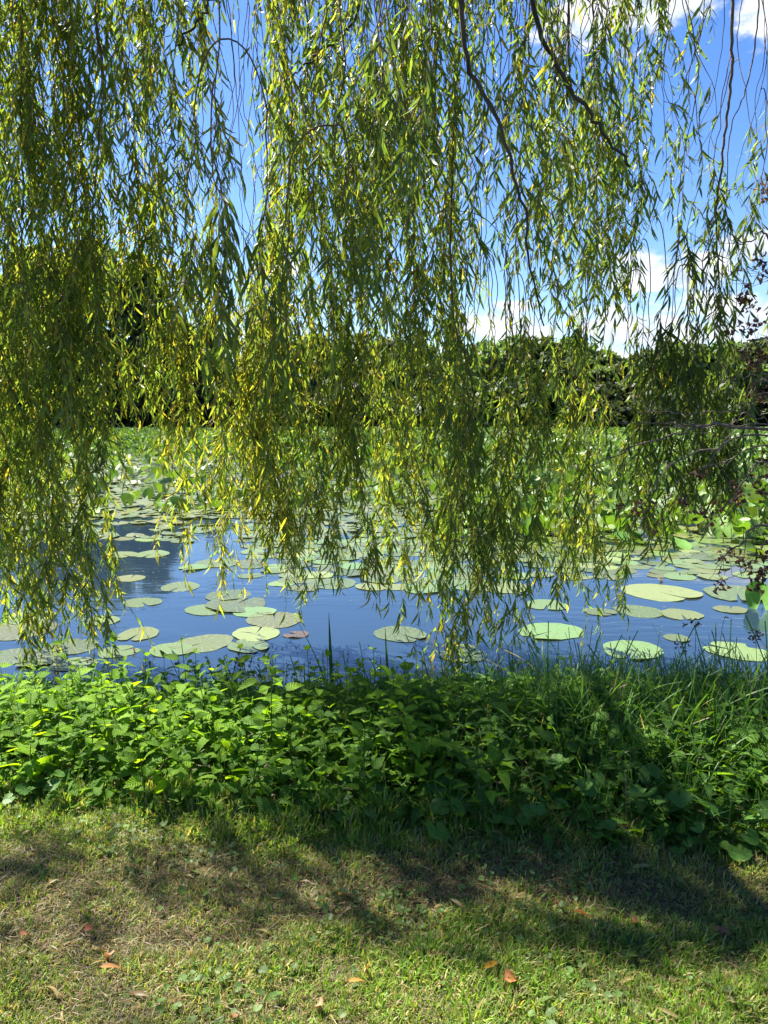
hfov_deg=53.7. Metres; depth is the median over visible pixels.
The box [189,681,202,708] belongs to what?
nettle
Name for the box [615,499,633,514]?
standing lily leaf
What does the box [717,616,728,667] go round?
seed stem
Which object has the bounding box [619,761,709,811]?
round leaved plant
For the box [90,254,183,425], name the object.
broadleaf tree
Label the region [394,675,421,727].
nettle
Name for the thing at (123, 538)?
lily pad
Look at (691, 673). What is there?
bank grass
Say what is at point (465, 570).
lily pad
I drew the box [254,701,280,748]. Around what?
nettle
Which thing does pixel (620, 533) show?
standing lily leaf
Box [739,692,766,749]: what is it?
leafy weed
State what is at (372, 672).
nettle
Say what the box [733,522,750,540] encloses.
standing lily leaf
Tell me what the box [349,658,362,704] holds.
nettle
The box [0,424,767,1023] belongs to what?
ground
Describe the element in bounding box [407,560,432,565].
lily pad
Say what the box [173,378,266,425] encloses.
shore bush
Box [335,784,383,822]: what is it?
round leaved plant
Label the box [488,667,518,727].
nettle
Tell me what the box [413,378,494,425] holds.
shore bush
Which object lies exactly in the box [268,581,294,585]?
lily pad
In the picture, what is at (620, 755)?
leafy weed
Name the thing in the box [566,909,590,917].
fallen leaf
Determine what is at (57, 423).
shore bush
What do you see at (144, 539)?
lily pad
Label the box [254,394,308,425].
shore bush
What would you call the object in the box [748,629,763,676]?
seed stem
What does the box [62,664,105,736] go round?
nettle
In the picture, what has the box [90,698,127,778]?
nettle
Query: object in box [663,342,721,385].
broadleaf tree
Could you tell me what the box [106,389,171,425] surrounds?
shore bush
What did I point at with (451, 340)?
spruce tree
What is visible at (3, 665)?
nettle
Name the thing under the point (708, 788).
leafy weed
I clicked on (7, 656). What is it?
lily pad
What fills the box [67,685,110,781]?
nettle
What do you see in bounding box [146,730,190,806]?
nettle
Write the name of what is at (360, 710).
nettle
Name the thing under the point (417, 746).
nettle
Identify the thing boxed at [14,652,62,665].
lily pad
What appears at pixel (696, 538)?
lily pad
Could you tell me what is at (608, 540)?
lily pad
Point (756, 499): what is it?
standing lily leaf
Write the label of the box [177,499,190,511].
standing lily leaf
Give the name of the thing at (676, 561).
lily pad
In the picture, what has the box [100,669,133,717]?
nettle
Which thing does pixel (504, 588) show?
lily pad
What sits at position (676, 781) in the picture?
leafy weed
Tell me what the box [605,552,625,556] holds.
lily pad
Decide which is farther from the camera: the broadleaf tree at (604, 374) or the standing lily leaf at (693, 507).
the broadleaf tree at (604, 374)
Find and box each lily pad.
[0,619,56,640]
[0,648,42,663]
[4,611,55,624]
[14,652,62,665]
[42,638,98,653]
[49,657,98,670]
[87,615,119,624]
[98,645,139,657]
[106,551,139,557]
[113,537,134,540]
[116,575,144,581]
[117,627,158,639]
[123,597,161,606]
[135,537,161,541]
[135,550,169,557]
[149,643,193,656]
[159,537,178,540]
[161,582,199,591]
[168,634,233,652]
[170,539,193,542]
[178,564,207,569]
[184,604,223,614]
[195,559,238,566]
[205,590,251,599]
[205,596,265,611]
[227,639,268,652]
[232,626,279,640]
[233,538,254,541]
[233,607,275,616]
[237,573,263,577]
[239,559,267,564]
[241,549,263,553]
[241,564,263,568]
[246,554,272,558]
[246,612,299,627]
[260,568,285,572]
[268,564,284,567]
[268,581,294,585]
[276,553,303,558]
[278,573,298,576]
[278,576,317,582]
[282,631,308,636]
[285,569,308,573]
[286,562,310,567]
[288,585,318,590]
[297,555,316,560]
[304,571,332,577]
[308,578,355,588]
[310,559,333,563]
[314,539,335,543]
[317,566,340,572]
[336,569,363,575]
[338,555,359,559]
[339,552,365,556]
[339,562,362,569]
[342,540,363,543]
[344,544,365,547]
[347,547,369,551]
[350,537,369,542]
[355,583,386,589]
[358,542,385,546]
[362,549,386,554]
[364,574,401,582]
[369,570,389,574]
[374,626,426,641]
[377,546,400,551]
[380,537,404,540]
[384,566,407,571]
[385,584,409,589]
[395,570,421,575]
[396,545,419,549]
[405,583,445,592]
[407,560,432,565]
[408,553,426,555]
[411,565,430,569]
[418,576,443,582]
[429,563,449,569]
[430,568,450,573]
[435,578,487,589]
[439,644,486,660]
[452,572,481,578]
[458,567,471,572]
[486,581,525,592]
[501,572,528,578]
[517,558,540,561]
[518,623,583,638]
[523,563,551,567]
[527,599,566,609]
[528,571,553,576]
[536,553,553,556]
[538,560,561,565]
[548,557,571,560]
[549,568,571,572]
[562,573,592,579]
[579,563,596,567]
[584,608,616,614]
[585,568,616,574]
[591,560,616,564]
[594,573,622,579]
[596,538,620,542]
[597,556,620,561]
[601,565,617,569]
[603,543,622,546]
[603,640,663,658]
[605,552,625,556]
[611,560,638,564]
[612,567,637,572]
[613,605,662,617]
[621,584,702,601]
[622,563,651,568]
[624,546,645,549]
[624,557,639,559]
[626,553,651,557]
[635,550,651,552]
[640,561,667,565]
[647,551,674,555]
[647,573,663,577]
[649,569,673,574]
[650,539,671,544]
[653,565,675,570]
[661,608,703,619]
[663,554,687,558]
[663,634,689,641]
[664,572,696,579]
[666,559,691,563]
[674,552,692,555]
[674,563,701,568]
[678,570,700,573]
[679,549,699,552]
[683,539,698,542]
[683,559,704,562]
[685,537,712,539]
[687,554,717,559]
[688,546,710,550]
[689,568,720,573]
[690,543,705,546]
[693,563,729,568]
[696,540,722,543]
[697,574,727,579]
[699,536,730,540]
[702,585,761,600]
[703,550,725,553]
[703,641,766,660]
[704,546,728,551]
[710,540,735,544]
[713,605,746,612]
[714,556,737,560]
[715,560,746,565]
[727,553,750,556]
[730,549,754,553]
[732,571,767,578]
[738,558,761,562]
[740,564,763,568]
[744,568,767,572]
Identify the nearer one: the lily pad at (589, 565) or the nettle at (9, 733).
the nettle at (9, 733)
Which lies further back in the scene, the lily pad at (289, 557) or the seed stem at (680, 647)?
the lily pad at (289, 557)
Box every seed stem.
[674,642,689,671]
[682,618,701,676]
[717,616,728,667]
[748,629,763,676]
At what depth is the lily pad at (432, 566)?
9.40 m
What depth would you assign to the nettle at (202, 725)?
3.28 m
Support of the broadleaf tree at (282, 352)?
on the ground at (332, 778)
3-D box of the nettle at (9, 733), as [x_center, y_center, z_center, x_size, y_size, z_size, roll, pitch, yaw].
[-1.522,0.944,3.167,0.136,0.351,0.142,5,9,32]
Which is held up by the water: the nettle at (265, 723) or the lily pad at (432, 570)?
the lily pad at (432, 570)
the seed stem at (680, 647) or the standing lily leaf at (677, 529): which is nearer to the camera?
the seed stem at (680, 647)
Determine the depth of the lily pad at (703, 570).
9.17 m
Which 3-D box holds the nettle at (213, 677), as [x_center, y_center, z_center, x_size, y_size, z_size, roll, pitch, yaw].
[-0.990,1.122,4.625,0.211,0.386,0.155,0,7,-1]
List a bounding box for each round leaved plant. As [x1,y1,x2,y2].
[2,770,64,803]
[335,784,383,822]
[397,782,465,840]
[430,797,515,824]
[516,792,569,831]
[547,753,605,797]
[577,805,617,839]
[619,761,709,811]
[621,741,670,781]
[671,808,703,853]
[702,775,767,861]
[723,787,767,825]
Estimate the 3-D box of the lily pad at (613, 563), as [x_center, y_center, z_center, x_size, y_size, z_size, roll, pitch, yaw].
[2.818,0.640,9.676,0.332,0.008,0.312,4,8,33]
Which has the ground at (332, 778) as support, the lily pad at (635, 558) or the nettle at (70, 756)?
the nettle at (70, 756)
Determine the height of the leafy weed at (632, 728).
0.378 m
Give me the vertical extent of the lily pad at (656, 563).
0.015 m
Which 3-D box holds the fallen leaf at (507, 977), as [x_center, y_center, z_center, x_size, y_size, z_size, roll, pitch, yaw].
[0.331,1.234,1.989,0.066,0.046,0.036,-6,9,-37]
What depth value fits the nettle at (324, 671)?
4.18 m
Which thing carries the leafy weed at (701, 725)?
on the ground at (332, 778)
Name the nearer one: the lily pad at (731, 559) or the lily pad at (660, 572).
the lily pad at (660, 572)
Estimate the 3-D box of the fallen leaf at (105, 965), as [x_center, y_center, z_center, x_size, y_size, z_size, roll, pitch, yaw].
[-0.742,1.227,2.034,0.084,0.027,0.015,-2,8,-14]
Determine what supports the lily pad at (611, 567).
on the water
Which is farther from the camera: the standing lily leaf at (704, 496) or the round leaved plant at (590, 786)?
the standing lily leaf at (704, 496)
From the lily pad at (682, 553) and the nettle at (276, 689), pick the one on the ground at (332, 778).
the nettle at (276, 689)
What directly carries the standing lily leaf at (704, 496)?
on the water
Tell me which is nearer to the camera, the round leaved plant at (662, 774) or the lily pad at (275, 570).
the round leaved plant at (662, 774)
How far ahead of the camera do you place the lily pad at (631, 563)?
9.65 m
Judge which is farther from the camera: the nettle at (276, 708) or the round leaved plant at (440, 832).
the nettle at (276, 708)
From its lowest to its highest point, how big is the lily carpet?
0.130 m
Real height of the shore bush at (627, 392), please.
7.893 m
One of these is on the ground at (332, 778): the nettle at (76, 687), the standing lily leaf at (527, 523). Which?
the nettle at (76, 687)
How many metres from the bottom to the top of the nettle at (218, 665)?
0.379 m
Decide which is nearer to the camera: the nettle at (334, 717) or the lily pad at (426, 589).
the nettle at (334, 717)
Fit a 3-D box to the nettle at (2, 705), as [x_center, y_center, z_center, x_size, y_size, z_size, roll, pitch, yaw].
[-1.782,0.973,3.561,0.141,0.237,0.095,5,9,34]
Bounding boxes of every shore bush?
[5,393,28,424]
[26,407,89,426]
[40,378,132,425]
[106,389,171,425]
[134,382,189,425]
[160,384,229,425]
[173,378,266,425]
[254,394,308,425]
[291,390,353,425]
[304,378,389,426]
[359,392,426,426]
[400,396,430,426]
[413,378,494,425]
[436,383,526,426]
[462,374,594,426]
[523,382,622,426]
[549,380,654,427]
[607,378,687,426]
[652,389,738,426]
[670,379,767,426]
[724,389,767,426]
[757,391,767,422]
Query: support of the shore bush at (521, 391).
on the ground at (332, 778)
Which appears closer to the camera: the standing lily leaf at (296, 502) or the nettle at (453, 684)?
the nettle at (453, 684)
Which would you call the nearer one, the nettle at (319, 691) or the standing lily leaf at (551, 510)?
the nettle at (319, 691)
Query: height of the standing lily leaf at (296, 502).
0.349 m
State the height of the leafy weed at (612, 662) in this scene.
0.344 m
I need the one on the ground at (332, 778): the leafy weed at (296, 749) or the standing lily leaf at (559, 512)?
the leafy weed at (296, 749)
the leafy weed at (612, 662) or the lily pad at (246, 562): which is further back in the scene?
the lily pad at (246, 562)
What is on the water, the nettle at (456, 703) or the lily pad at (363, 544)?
the lily pad at (363, 544)
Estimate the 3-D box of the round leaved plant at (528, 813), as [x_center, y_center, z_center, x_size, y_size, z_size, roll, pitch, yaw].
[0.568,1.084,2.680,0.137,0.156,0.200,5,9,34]
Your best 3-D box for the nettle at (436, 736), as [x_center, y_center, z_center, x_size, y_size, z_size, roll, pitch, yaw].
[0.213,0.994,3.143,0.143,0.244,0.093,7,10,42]
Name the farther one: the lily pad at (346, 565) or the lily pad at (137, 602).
the lily pad at (346, 565)
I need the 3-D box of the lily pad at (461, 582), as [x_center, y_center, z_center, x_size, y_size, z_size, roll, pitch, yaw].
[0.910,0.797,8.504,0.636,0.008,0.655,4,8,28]
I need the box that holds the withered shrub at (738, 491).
[587,177,767,595]
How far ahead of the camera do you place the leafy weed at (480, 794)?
2.78 m
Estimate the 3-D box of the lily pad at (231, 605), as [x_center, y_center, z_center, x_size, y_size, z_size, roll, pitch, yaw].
[-1.477,0.914,7.560,0.602,0.021,0.648,3,8,18]
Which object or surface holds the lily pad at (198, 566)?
on the water
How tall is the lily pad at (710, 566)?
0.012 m
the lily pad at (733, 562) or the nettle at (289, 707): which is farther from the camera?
the lily pad at (733, 562)
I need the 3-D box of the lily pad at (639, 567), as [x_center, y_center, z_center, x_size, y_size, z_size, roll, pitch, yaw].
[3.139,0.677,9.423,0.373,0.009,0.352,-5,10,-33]
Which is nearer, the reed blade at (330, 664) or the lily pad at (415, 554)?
the reed blade at (330, 664)
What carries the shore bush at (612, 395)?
on the ground at (332, 778)
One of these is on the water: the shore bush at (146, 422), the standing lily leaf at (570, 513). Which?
the standing lily leaf at (570, 513)
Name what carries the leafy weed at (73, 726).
on the ground at (332, 778)
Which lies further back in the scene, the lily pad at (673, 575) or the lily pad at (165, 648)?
the lily pad at (673, 575)
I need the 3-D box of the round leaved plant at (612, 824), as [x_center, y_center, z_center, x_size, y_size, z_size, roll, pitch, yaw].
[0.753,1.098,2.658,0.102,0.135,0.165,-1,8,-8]
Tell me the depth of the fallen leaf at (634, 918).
2.22 m
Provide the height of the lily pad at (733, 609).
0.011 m
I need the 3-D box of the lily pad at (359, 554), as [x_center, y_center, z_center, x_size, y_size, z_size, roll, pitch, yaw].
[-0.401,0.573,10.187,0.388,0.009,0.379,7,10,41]
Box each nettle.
[0,651,20,716]
[0,673,16,695]
[0,673,35,743]
[0,697,16,735]
[0,719,17,780]
[0,720,58,783]
[1,695,32,765]
[9,688,47,774]
[15,665,39,696]
[16,666,52,741]
[21,675,59,737]
[22,660,36,684]
[24,674,56,736]
[26,709,46,753]
[40,690,75,776]
[49,673,83,733]
[50,638,97,704]
[54,674,70,698]
[55,710,83,765]
[59,666,90,726]
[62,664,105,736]
[65,673,89,738]
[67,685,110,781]
[75,670,129,770]
[79,663,98,687]
[82,662,100,732]
[87,676,140,747]
[88,680,115,732]
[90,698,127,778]
[95,631,135,715]
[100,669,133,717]
[101,662,110,689]
[106,662,146,733]
[110,656,143,728]
[112,710,143,771]
[117,712,163,798]
[119,707,162,785]
[125,666,149,690]
[133,649,157,730]
[134,657,157,689]
[134,714,162,757]
[137,696,166,773]
[142,670,169,713]
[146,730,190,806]
[153,707,186,767]
[154,650,173,693]
[156,682,185,743]
[159,671,169,693]
[161,701,197,764]
[161,720,193,781]
[162,662,200,733]
[163,634,204,708]
[171,648,206,738]
[172,696,197,745]
[181,765,210,810]
[186,695,205,743]
[187,659,211,688]
[188,718,215,761]
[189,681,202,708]
[192,695,241,762]
[197,727,240,799]
[199,667,232,721]
[205,659,243,718]
[207,665,222,683]
[210,663,230,684]
[217,664,254,729]
[218,644,251,702]
[219,698,241,753]
[221,722,244,781]
[231,653,286,740]
[232,657,253,690]
[233,704,276,806]
[234,704,244,747]
[235,749,256,784]
[238,660,251,694]
[244,661,292,761]
[246,657,266,695]
[254,655,303,745]
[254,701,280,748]
[256,746,274,779]
[263,673,281,690]
[263,677,301,756]
[268,696,313,803]
[275,686,291,737]
[278,713,299,763]
[286,661,301,693]
[290,644,322,724]
[290,689,326,759]
[291,681,308,721]
[299,723,317,766]
[301,667,329,704]
[302,666,323,695]
[303,669,331,703]
[303,674,337,733]
[304,740,339,795]
[308,703,335,735]
[311,721,341,792]
[315,649,347,725]
[325,676,344,699]
[325,711,342,758]
[328,663,346,699]
[330,660,345,686]
[333,726,373,790]
[335,665,378,725]
[336,688,351,739]
[336,696,393,763]
[341,709,385,801]
[343,698,371,740]
[344,678,361,728]
[345,756,375,808]
[347,662,387,718]
[348,658,365,683]
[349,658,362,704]
[363,647,378,687]
[367,660,406,758]
[371,692,398,765]
[372,691,418,782]
[375,702,442,784]
[383,652,430,753]
[389,744,405,791]
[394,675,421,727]
[394,763,417,809]
[395,700,428,762]
[411,726,452,797]
[416,675,435,734]
[420,689,456,737]
[421,725,452,768]
[427,696,468,793]
[432,751,466,815]
[436,668,473,730]
[450,672,482,740]
[465,743,512,840]
[474,725,516,792]
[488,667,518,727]
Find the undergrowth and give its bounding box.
[0,671,767,858]
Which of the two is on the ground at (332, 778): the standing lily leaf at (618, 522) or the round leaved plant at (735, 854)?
the round leaved plant at (735, 854)
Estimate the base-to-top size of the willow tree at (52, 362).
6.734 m
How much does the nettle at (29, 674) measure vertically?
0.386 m
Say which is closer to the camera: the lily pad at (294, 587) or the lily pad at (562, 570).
the lily pad at (294, 587)
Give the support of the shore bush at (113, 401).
on the ground at (332, 778)
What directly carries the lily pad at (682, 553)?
on the water
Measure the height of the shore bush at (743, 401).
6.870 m
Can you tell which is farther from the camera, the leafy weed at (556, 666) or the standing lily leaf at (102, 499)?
the standing lily leaf at (102, 499)
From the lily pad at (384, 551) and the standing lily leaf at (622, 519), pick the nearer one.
the lily pad at (384, 551)
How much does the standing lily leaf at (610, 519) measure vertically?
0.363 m
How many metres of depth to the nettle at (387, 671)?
3.27 m
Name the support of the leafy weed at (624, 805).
on the ground at (332, 778)
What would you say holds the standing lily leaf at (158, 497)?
on the water
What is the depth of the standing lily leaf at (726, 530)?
11.15 m
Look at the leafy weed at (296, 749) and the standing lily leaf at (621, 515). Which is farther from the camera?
the standing lily leaf at (621, 515)
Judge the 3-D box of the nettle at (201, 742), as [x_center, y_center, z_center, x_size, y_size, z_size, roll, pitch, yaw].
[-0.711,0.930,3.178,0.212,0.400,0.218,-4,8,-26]
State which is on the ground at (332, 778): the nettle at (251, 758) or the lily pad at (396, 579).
the nettle at (251, 758)
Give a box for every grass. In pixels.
[0,614,767,854]
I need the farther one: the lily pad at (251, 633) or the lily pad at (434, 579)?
the lily pad at (434, 579)
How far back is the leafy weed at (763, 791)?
2.99 m
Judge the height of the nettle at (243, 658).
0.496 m
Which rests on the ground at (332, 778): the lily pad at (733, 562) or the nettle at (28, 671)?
the nettle at (28, 671)
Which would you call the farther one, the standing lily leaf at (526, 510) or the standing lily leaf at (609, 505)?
the standing lily leaf at (609, 505)
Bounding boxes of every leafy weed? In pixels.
[31,659,55,693]
[38,725,65,774]
[60,713,83,751]
[62,698,78,725]
[130,660,154,691]
[144,692,161,736]
[149,670,170,693]
[162,652,190,683]
[179,674,223,724]
[184,670,223,752]
[193,659,212,708]
[206,679,239,716]
[219,681,242,718]
[278,734,314,781]
[337,733,380,808]
[354,692,375,714]
[356,713,388,770]
[359,678,378,721]
[360,691,379,727]
[365,698,400,763]
[371,719,400,784]
[399,677,415,714]
[418,651,439,708]
[434,672,458,710]
[441,693,483,772]
[443,713,460,779]
[457,720,504,799]
[459,727,508,808]
[460,652,481,702]
[470,715,518,794]
[506,660,542,723]
[542,664,579,702]
[549,670,583,749]
[550,717,574,770]
[557,655,584,693]
[593,657,622,705]
[599,757,632,817]
[602,744,640,812]
[605,746,645,819]
[607,710,648,790]
[642,674,661,728]
[643,735,715,818]
[644,702,682,767]
[665,711,713,781]
[675,746,734,820]
[709,669,747,723]
[723,705,752,766]
[725,666,747,680]
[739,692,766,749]
[749,746,767,799]
[754,725,767,760]
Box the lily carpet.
[2,440,767,575]
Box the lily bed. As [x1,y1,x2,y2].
[0,426,767,507]
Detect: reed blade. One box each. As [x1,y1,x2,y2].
[295,618,324,681]
[329,620,333,681]
[385,629,389,680]
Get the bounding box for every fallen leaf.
[17,930,29,938]
[79,924,94,933]
[91,963,122,969]
[104,950,113,960]
[315,997,326,1009]
[342,977,364,983]
[477,960,496,972]
[498,969,516,981]
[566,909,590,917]
[629,916,640,923]
[711,926,734,937]
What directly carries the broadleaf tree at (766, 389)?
on the ground at (332, 778)
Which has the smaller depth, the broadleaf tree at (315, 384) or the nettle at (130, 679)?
the nettle at (130, 679)
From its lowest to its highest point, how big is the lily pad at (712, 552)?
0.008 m
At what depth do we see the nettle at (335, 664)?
4.17 m
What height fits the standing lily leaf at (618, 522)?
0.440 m
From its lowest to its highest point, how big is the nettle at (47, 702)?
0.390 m
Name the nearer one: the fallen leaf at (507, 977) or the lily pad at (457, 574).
the fallen leaf at (507, 977)
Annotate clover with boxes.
[2,780,764,1023]
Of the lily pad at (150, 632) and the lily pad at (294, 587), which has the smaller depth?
the lily pad at (150, 632)
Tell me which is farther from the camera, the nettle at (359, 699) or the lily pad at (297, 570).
the lily pad at (297, 570)
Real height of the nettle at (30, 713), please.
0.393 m
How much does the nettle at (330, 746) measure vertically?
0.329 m
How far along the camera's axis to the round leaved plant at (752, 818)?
2.72 m
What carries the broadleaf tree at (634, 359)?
on the ground at (332, 778)
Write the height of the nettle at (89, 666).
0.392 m
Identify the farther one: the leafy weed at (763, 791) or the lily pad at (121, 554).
the lily pad at (121, 554)
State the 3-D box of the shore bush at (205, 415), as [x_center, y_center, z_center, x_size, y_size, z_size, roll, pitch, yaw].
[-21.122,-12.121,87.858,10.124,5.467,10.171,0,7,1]
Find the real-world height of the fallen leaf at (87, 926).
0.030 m
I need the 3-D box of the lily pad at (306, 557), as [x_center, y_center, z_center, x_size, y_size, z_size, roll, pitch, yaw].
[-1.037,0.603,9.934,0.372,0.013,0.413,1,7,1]
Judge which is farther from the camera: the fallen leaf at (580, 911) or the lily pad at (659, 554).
the lily pad at (659, 554)
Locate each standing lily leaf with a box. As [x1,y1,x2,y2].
[94,497,106,506]
[153,493,162,509]
[156,502,169,512]
[159,505,171,515]
[170,496,185,515]
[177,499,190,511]
[293,498,302,511]
[468,535,489,566]
[518,507,534,518]
[521,502,532,508]
[521,514,538,529]
[524,519,530,535]
[533,505,548,519]
[538,521,553,532]
[544,509,558,516]
[548,504,563,519]
[549,521,560,539]
[566,501,577,509]
[568,510,576,517]
[587,519,602,536]
[590,524,614,529]
[592,504,603,513]
[597,516,614,532]
[599,501,615,516]
[604,491,617,502]
[607,518,624,532]
[611,502,624,517]
[612,531,632,545]
[615,489,627,500]
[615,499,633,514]
[615,519,629,538]
[634,534,644,543]
[641,522,662,538]
[658,524,669,538]
[664,533,691,549]
[669,523,685,532]
[675,513,692,524]
[689,503,699,513]
[692,517,705,523]
[698,522,711,536]
[701,494,711,502]
[710,518,732,542]
[723,513,743,519]
[725,510,739,518]
[728,518,742,540]
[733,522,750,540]
[739,517,749,521]
[739,522,755,539]
[739,541,764,553]
[742,501,755,521]
[744,506,756,517]
[745,581,767,609]
[746,506,765,518]
[747,529,764,540]
[749,519,765,542]
[750,498,766,502]
[757,507,767,523]
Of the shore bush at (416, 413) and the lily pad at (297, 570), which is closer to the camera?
the lily pad at (297, 570)
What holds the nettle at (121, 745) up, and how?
on the ground at (332, 778)
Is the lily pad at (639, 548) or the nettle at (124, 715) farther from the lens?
the lily pad at (639, 548)
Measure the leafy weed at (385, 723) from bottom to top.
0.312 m
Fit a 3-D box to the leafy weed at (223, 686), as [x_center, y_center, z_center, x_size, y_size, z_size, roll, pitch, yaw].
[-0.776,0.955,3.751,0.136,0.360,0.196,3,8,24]
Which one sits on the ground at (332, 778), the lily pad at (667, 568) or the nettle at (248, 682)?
the nettle at (248, 682)
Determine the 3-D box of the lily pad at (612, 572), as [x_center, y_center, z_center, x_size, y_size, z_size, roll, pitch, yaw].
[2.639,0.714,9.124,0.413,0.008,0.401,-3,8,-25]
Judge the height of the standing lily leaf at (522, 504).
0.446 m
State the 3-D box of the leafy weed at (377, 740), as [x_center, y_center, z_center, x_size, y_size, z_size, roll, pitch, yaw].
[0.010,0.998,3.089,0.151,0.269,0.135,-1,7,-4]
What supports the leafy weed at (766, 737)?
on the ground at (332, 778)
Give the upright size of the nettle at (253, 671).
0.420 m
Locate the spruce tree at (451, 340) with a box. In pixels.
[439,319,461,372]
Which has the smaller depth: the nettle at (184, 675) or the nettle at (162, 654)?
the nettle at (184, 675)
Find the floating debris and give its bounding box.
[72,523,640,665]
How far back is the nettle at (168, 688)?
3.44 m
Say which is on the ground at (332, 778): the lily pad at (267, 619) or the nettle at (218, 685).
the nettle at (218, 685)
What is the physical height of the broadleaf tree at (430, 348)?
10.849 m
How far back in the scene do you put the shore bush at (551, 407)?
83.76 m
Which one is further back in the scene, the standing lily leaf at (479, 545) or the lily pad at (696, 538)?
the lily pad at (696, 538)
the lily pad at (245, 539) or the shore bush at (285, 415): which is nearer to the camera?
the lily pad at (245, 539)
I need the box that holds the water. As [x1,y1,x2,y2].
[0,441,767,696]
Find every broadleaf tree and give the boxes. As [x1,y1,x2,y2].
[0,245,85,405]
[31,236,131,380]
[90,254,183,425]
[151,322,199,386]
[192,312,223,385]
[252,314,299,390]
[290,332,338,393]
[322,333,379,416]
[353,336,443,393]
[394,342,446,394]
[444,339,522,384]
[478,334,542,379]
[514,334,588,384]
[558,336,597,383]
[567,349,627,383]
[610,361,646,383]
[626,346,668,389]
[639,341,711,388]
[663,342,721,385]
[697,337,767,390]
[736,337,767,392]
[754,339,767,391]
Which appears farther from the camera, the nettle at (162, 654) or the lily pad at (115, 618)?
the lily pad at (115, 618)
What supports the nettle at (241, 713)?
on the ground at (332, 778)
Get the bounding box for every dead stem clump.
[204,646,288,686]
[264,646,349,685]
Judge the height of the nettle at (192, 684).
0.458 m
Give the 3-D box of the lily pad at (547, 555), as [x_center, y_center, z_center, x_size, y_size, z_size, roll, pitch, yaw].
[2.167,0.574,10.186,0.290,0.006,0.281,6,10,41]
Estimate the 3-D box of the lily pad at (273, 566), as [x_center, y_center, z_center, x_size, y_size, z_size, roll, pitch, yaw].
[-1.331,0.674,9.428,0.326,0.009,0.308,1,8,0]
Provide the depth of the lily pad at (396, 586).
8.29 m
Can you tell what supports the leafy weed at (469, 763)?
on the ground at (332, 778)
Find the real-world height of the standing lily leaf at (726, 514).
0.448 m
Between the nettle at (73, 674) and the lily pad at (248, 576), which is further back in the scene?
the lily pad at (248, 576)
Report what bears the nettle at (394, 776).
on the ground at (332, 778)
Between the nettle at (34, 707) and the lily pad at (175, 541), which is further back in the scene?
the lily pad at (175, 541)
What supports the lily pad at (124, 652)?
on the water
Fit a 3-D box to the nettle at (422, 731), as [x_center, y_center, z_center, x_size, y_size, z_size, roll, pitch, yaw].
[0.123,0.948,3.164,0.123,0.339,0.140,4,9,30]
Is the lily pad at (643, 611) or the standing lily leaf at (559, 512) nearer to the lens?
the lily pad at (643, 611)
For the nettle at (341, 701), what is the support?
on the ground at (332, 778)
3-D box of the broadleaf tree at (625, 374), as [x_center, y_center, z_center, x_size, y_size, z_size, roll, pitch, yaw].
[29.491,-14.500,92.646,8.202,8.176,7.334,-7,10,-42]
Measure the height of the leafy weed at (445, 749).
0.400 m
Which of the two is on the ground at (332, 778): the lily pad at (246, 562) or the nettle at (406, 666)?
the nettle at (406, 666)
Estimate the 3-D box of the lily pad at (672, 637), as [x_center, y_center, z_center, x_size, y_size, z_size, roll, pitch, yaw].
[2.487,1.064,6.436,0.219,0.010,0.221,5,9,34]
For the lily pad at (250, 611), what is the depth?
7.28 m
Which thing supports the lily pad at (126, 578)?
on the water
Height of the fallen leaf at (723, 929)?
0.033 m
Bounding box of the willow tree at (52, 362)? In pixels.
[0,0,767,674]
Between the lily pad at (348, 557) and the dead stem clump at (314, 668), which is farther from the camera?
the lily pad at (348, 557)
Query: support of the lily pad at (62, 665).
on the water
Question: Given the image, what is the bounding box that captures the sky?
[0,0,767,383]
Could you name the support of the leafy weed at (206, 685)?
on the ground at (332, 778)
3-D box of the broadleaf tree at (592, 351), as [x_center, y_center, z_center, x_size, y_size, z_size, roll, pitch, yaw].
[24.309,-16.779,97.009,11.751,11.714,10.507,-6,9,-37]
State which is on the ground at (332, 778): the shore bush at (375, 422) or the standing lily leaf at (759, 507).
the shore bush at (375, 422)
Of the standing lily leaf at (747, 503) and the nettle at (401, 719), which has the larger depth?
the standing lily leaf at (747, 503)
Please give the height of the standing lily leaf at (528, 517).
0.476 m
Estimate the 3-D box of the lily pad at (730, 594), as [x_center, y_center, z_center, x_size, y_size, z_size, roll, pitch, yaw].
[3.740,0.853,7.998,0.670,0.020,0.754,2,8,12]
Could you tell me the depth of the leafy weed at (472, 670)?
3.89 m
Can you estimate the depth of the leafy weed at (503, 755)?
2.95 m
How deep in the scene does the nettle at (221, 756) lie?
2.90 m
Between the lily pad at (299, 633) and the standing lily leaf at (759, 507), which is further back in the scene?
the standing lily leaf at (759, 507)
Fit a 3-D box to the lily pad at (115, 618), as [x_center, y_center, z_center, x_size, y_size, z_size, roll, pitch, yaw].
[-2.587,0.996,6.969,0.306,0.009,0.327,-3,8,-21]
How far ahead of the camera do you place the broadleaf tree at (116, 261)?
86.98 m
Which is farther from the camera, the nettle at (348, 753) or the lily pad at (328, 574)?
the lily pad at (328, 574)
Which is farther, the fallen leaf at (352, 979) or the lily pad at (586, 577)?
the lily pad at (586, 577)
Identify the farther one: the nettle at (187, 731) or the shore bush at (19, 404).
the shore bush at (19, 404)
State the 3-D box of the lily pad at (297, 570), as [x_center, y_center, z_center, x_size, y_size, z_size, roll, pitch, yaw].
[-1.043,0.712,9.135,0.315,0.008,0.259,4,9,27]
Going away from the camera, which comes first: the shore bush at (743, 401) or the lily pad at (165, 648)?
the lily pad at (165, 648)
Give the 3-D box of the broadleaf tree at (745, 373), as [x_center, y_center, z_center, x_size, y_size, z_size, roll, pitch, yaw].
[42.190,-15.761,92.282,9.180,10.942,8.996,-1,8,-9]
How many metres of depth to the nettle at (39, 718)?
3.35 m

